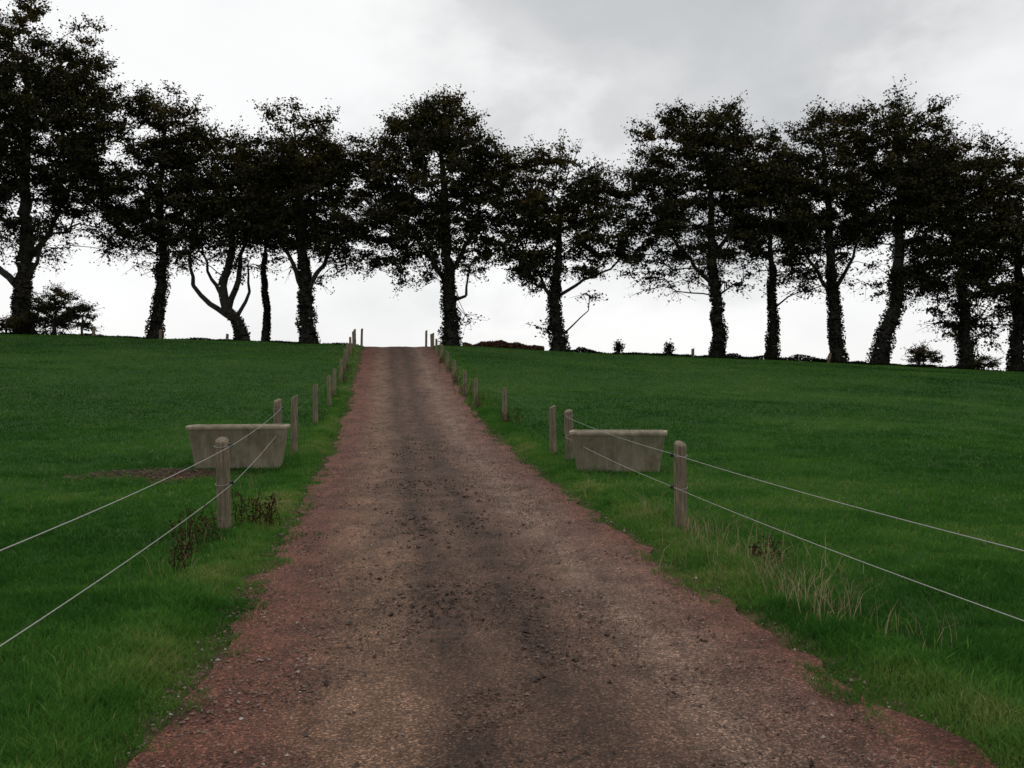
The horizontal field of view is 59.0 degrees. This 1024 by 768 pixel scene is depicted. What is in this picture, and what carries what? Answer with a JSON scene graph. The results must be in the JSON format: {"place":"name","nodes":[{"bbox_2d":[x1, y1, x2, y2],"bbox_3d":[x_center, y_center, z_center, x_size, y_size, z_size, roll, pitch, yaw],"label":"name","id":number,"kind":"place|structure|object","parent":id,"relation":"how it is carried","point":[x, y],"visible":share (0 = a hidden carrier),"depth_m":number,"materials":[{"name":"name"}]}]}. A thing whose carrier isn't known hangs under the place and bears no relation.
{"place":"outdoors","nodes":[
{"label":"outdoors","id":0,"kind":"place"},
{"bbox_2d":[0,333,1023,767],"bbox_3d":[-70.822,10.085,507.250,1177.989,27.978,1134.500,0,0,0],"label":"pasture ground","id":1,"kind":"structure","parent":0,"point":[780,640],"depth_m":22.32,"materials":[{"name":"green plant"}]},
{"bbox_2d":[0,314,34,333],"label":"hawthorn bush","id":2,"kind":"object","parent":1,"relation":"on","point":[9,323],"visible":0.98,"depth_m":47.41,"materials":[{"name":"green plant"}]},
{"bbox_2d":[16,280,87,334],"bbox_3d":[-24.400,-3.828,48.207,3.810,3.353,2.614,0,0,0],"label":"hawthorn bush","id":3,"kind":"object","parent":1,"relation":"on","point":[53,308],"visible":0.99,"depth_m":47.83,"materials":[{"name":"green plant"}]},
{"bbox_2d":[0,0,157,332],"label":"beech tree","id":4,"kind":"object","parent":1,"relation":"on","point":[60,99],"visible":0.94,"depth_m":47.76,"materials":[{"name":"green plant"}]},
{"bbox_2d":[70,299,104,333],"bbox_3d":[-22.768,-3.357,48.341,1.818,2.455,1.643,0,0,34],"label":"hawthorn bush","id":5,"kind":"object","parent":1,"relation":"on","point":[83,324],"visible":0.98,"depth_m":48.18,"materials":[{"name":"green plant"}]},
{"bbox_2d":[76,79,219,338],"bbox_3d":[-19.970,-9.425,49.918,7.404,15.053,6.635,0,0,0],"label":"beech tree","id":6,"kind":"object","parent":1,"relation":"on","point":[161,122],"visible":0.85,"depth_m":49.20,"materials":[{"name":"green plant"}]},
{"bbox_2d":[62,467,246,480],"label":"soil clods","id":7,"kind":"object","parent":1,"relation":"on","point":[145,472],"visible":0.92,"depth_m":13.44,"materials":[{"name":"soil"}]},
{"bbox_2d":[160,538,194,570],"bbox_3d":[-2.615,1.356,7.103,0.228,0.277,0.344,0,0,-30],"label":"dock plant","id":8,"kind":"object","parent":1,"relation":"on","point":[178,556],"visible":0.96,"depth_m":7.13,"materials":[{"name":"green plant"}]},
{"bbox_2d":[0,330,358,344],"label":"hedge bank","id":9,"kind":"structure","parent":1,"relation":"on","point":[42,332],"depth_m":47.66,"materials":[{"name":"green plant"}]},
{"bbox_2d":[0,328,362,646],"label":"electric fence","id":10,"kind":"object","parent":1,"relation":"on","point":[223,483],"visible":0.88,"depth_m":9.04,"materials":[{"name":"grey wood"}]},
{"bbox_2d":[169,504,209,560],"bbox_3d":[-2.763,1.251,7.663,0.333,0.489,0.360,0,0,-37],"label":"dock plant","id":11,"kind":"object","parent":1,"relation":"on","point":[188,534],"visible":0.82,"depth_m":7.62,"materials":[{"name":"plant"}]},
{"bbox_2d":[184,509,224,541],"bbox_3d":[-2.912,1.333,8.517,0.405,0.307,0.301,0,0,44],"label":"dock plant","id":12,"kind":"object","parent":1,"relation":"on","point":[206,523],"visible":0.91,"depth_m":8.50,"materials":[{"name":"plant"}]},
{"bbox_2d":[137,106,303,339],"bbox_3d":[-15.573,-8.559,50.365,9.641,13.564,7.970,0,0,0],"label":"beech tree","id":13,"kind":"object","parent":1,"relation":"on","point":[210,214],"visible":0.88,"depth_m":48.84,"materials":[{"name":"green plant"}]},
{"bbox_2d":[186,424,290,468],"bbox_3d":[-4.330,0.988,14.350,1.540,0.685,0.620,0,0,-3],"label":"water trough","id":14,"kind":"object","parent":1,"relation":"on","point":[248,450],"visible":0.98,"depth_m":14.11,"materials":[{"name":"concrete"}]},
{"bbox_2d":[231,488,269,523],"bbox_3d":[-2.665,1.267,9.219,0.455,0.398,0.366,0,0,-38],"label":"dock plant","id":15,"kind":"object","parent":1,"relation":"on","point":[252,508],"visible":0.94,"depth_m":9.21,"materials":[{"name":"plant"}]},
{"bbox_2d":[232,189,289,340],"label":"beech tree","id":16,"kind":"object","parent":1,"relation":"on","point":[266,327],"visible":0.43,"depth_m":50.50,"materials":[{"name":"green plant"}]},
{"bbox_2d":[252,492,283,525],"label":"dock plant","id":17,"kind":"object","parent":1,"relation":"on","point":[268,514],"visible":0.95,"depth_m":9.26,"materials":[{"name":"plant"}]},
{"bbox_2d":[222,95,397,343],"bbox_3d":[-10.980,-8.634,49.531,8.307,13.938,8.033,0,0,43],"label":"beech tree","id":18,"kind":"object","parent":1,"relation":"on","point":[318,164],"visible":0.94,"depth_m":48.59,"materials":[{"name":"green plant"}]},
{"bbox_2d":[337,373,351,383],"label":"dock plant","id":19,"kind":"object","parent":1,"relation":"on","point":[344,377],"visible":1,"depth_m":30.15,"materials":[{"name":"green plant"}]},
{"bbox_2d":[337,83,530,345],"bbox_3d":[-4.132,-9.095,50.037,11.355,15.048,8.652,0,0,0],"label":"beech tree","id":20,"kind":"object","parent":1,"relation":"on","point":[421,136],"visible":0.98,"depth_m":49.06,"materials":[{"name":"green plant"}]},
{"bbox_2d":[451,372,461,383],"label":"dock plant","id":21,"kind":"object","parent":1,"relation":"on","point":[456,381],"visible":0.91,"depth_m":29.93,"materials":[{"name":"green plant"}]},
{"bbox_2d":[91,326,831,362],"bbox_3d":[-2.667,-1.950,47.496,38.869,2.205,0.439,0,0,0],"label":"stake fence","id":22,"kind":"object","parent":1,"relation":"on","point":[227,338],"visible":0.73,"depth_m":47.47,"materials":[{"name":"brown wood"}]},
{"bbox_2d":[451,383,478,395],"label":"dock plant","id":23,"kind":"object","parent":1,"relation":"on","point":[471,385],"visible":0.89,"depth_m":27.16,"materials":[{"name":"green plant"}]},
{"bbox_2d":[468,392,497,407],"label":"dock plant","id":24,"kind":"object","parent":1,"relation":"on","point":[482,395],"visible":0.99,"depth_m":24.76,"materials":[{"name":"green plant"}]},
{"bbox_2d":[462,340,543,350],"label":"bracken","id":25,"kind":"object","parent":1,"relation":"on","point":[504,344],"visible":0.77,"depth_m":47.71,"materials":[{"name":"plant"}]},
{"bbox_2d":[499,407,521,422],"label":"dock plant","id":26,"kind":"object","parent":1,"relation":"on","point":[508,419],"visible":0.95,"depth_m":21.05,"materials":[{"name":"green plant"}]},
{"bbox_2d":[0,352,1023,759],"bbox_3d":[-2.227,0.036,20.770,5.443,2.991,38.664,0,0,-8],"label":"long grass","id":27,"kind":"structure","parent":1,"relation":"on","point":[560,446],"depth_m":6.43,"materials":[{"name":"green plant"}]},
{"bbox_2d":[128,470,965,650],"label":"dry grass","id":28,"kind":"structure","parent":1,"relation":"on","point":[785,577],"depth_m":6.69,"materials":[{"name":"green plant"}]},
{"bbox_2d":[481,129,654,350],"bbox_3d":[3.182,-7.616,49.730,9.934,12.815,6.566,0,0,0],"label":"beech tree","id":29,"kind":"object","parent":1,"relation":"on","point":[537,212],"visible":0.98,"depth_m":49.36,"materials":[{"name":"green plant"}]},
{"bbox_2d":[569,430,667,471],"bbox_3d":[1.630,1.023,13.850,1.480,0.625,0.600,0,0,10],"label":"water trough","id":30,"kind":"object","parent":1,"relation":"on","point":[632,455],"visible":0.98,"depth_m":13.62,"materials":[{"name":"concrete"}]},
{"bbox_2d":[612,339,625,353],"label":"ivy clump","id":31,"kind":"object","parent":1,"relation":"on","point":[619,347],"visible":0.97,"depth_m":47.42,"materials":[{"name":"green plant"}]},
{"bbox_2d":[605,90,797,355],"bbox_3d":[10.330,-8.314,49.940,10.228,15.207,7.658,0,0,24],"label":"beech tree","id":32,"kind":"object","parent":1,"relation":"on","point":[694,142],"visible":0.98,"depth_m":49.31,"materials":[{"name":"green plant"}]},
{"bbox_2d":[425,330,1023,620],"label":"electric fence","id":33,"kind":"object","parent":1,"relation":"on","point":[679,486],"visible":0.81,"depth_m":9.05,"materials":[{"name":"grey wood"}]},
{"bbox_2d":[743,535,786,562],"bbox_3d":[2.038,1.361,7.289,0.354,0.251,0.444,0,0,15],"label":"dock plant","id":34,"kind":"object","parent":1,"relation":"on","point":[755,547],"visible":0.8,"depth_m":7.33,"materials":[{"name":"plant"}]},
{"bbox_2d":[714,136,834,356],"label":"beech tree","id":35,"kind":"object","parent":1,"relation":"on","point":[772,340],"visible":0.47,"depth_m":50.15,"materials":[{"name":"green plant"}]},
{"bbox_2d":[564,347,1022,371],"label":"hedge bank","id":36,"kind":"structure","parent":1,"relation":"on","point":[797,357],"depth_m":47.61,"materials":[{"name":"green plant"}]},
{"bbox_2d":[661,338,674,355],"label":"ivy clump","id":37,"kind":"object","parent":36,"relation":"on","point":[667,349],"visible":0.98,"depth_m":47.23,"materials":[{"name":"green plant"}]},
{"bbox_2d":[752,95,906,360],"bbox_3d":[17.570,-8.202,50.201,8.848,15.261,6.874,0,0,18],"label":"beech tree","id":38,"kind":"object","parent":1,"relation":"on","point":[834,178],"visible":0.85,"depth_m":49.38,"materials":[{"name":"green plant"}]},
{"bbox_2d":[821,74,989,363],"bbox_3d":[21.444,-8.642,49.850,8.869,16.262,7.168,0,0,0],"label":"beech tree","id":39,"kind":"object","parent":1,"relation":"on","point":[901,146],"visible":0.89,"depth_m":48.87,"materials":[{"name":"green plant"}]},
{"bbox_2d":[900,339,944,366],"bbox_3d":[21.715,-1.426,48.002,2.105,1.903,2.135,0,0,-18],"label":"hawthorn bush","id":40,"kind":"object","parent":1,"relation":"on","point":[921,354],"visible":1,"depth_m":47.80,"materials":[{"name":"green plant"}]},
{"bbox_2d":[878,117,1023,368],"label":"beech tree","id":41,"kind":"object","parent":1,"relation":"on","point":[965,324],"visible":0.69,"depth_m":49.17,"materials":[{"name":"green plant"}]},
{"bbox_2d":[962,354,1006,369],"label":"hawthorn bush","id":42,"kind":"object","parent":1,"relation":"on","point":[983,359],"visible":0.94,"depth_m":47.99,"materials":[{"name":"green plant"}]},
{"bbox_2d":[954,151,1023,371],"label":"beech tree","id":43,"kind":"object","parent":1,"relation":"on","point":[1014,288],"visible":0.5,"depth_m":50.09,"materials":[{"name":"green plant"}]},
{"bbox_2d":[0,0,1023,370],"label":"sky","id":44,"kind":"structure","parent":0,"point":[539,68],"materials":[{"name":"white"}]},
{"bbox_2d":[116,346,998,767],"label":"farm track road","id":45,"kind":"structure","parent":0,"point":[649,734],"depth_m":5.21,"materials":[{"name":"brown gravel"}]},
{"bbox_2d":[368,440,682,767],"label":"mud clods","id":46,"kind":"object","parent":45,"relation":"on","point":[479,762],"visible":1,"depth_m":6.16,"materials":[{"name":"soil"}]},
{"bbox_2d":[303,492,814,767],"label":"stray clods","id":47,"kind":"object","parent":45,"relation":"on","point":[606,633],"visible":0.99,"depth_m":5.44,"materials":[{"name":"soil"}]}
]}

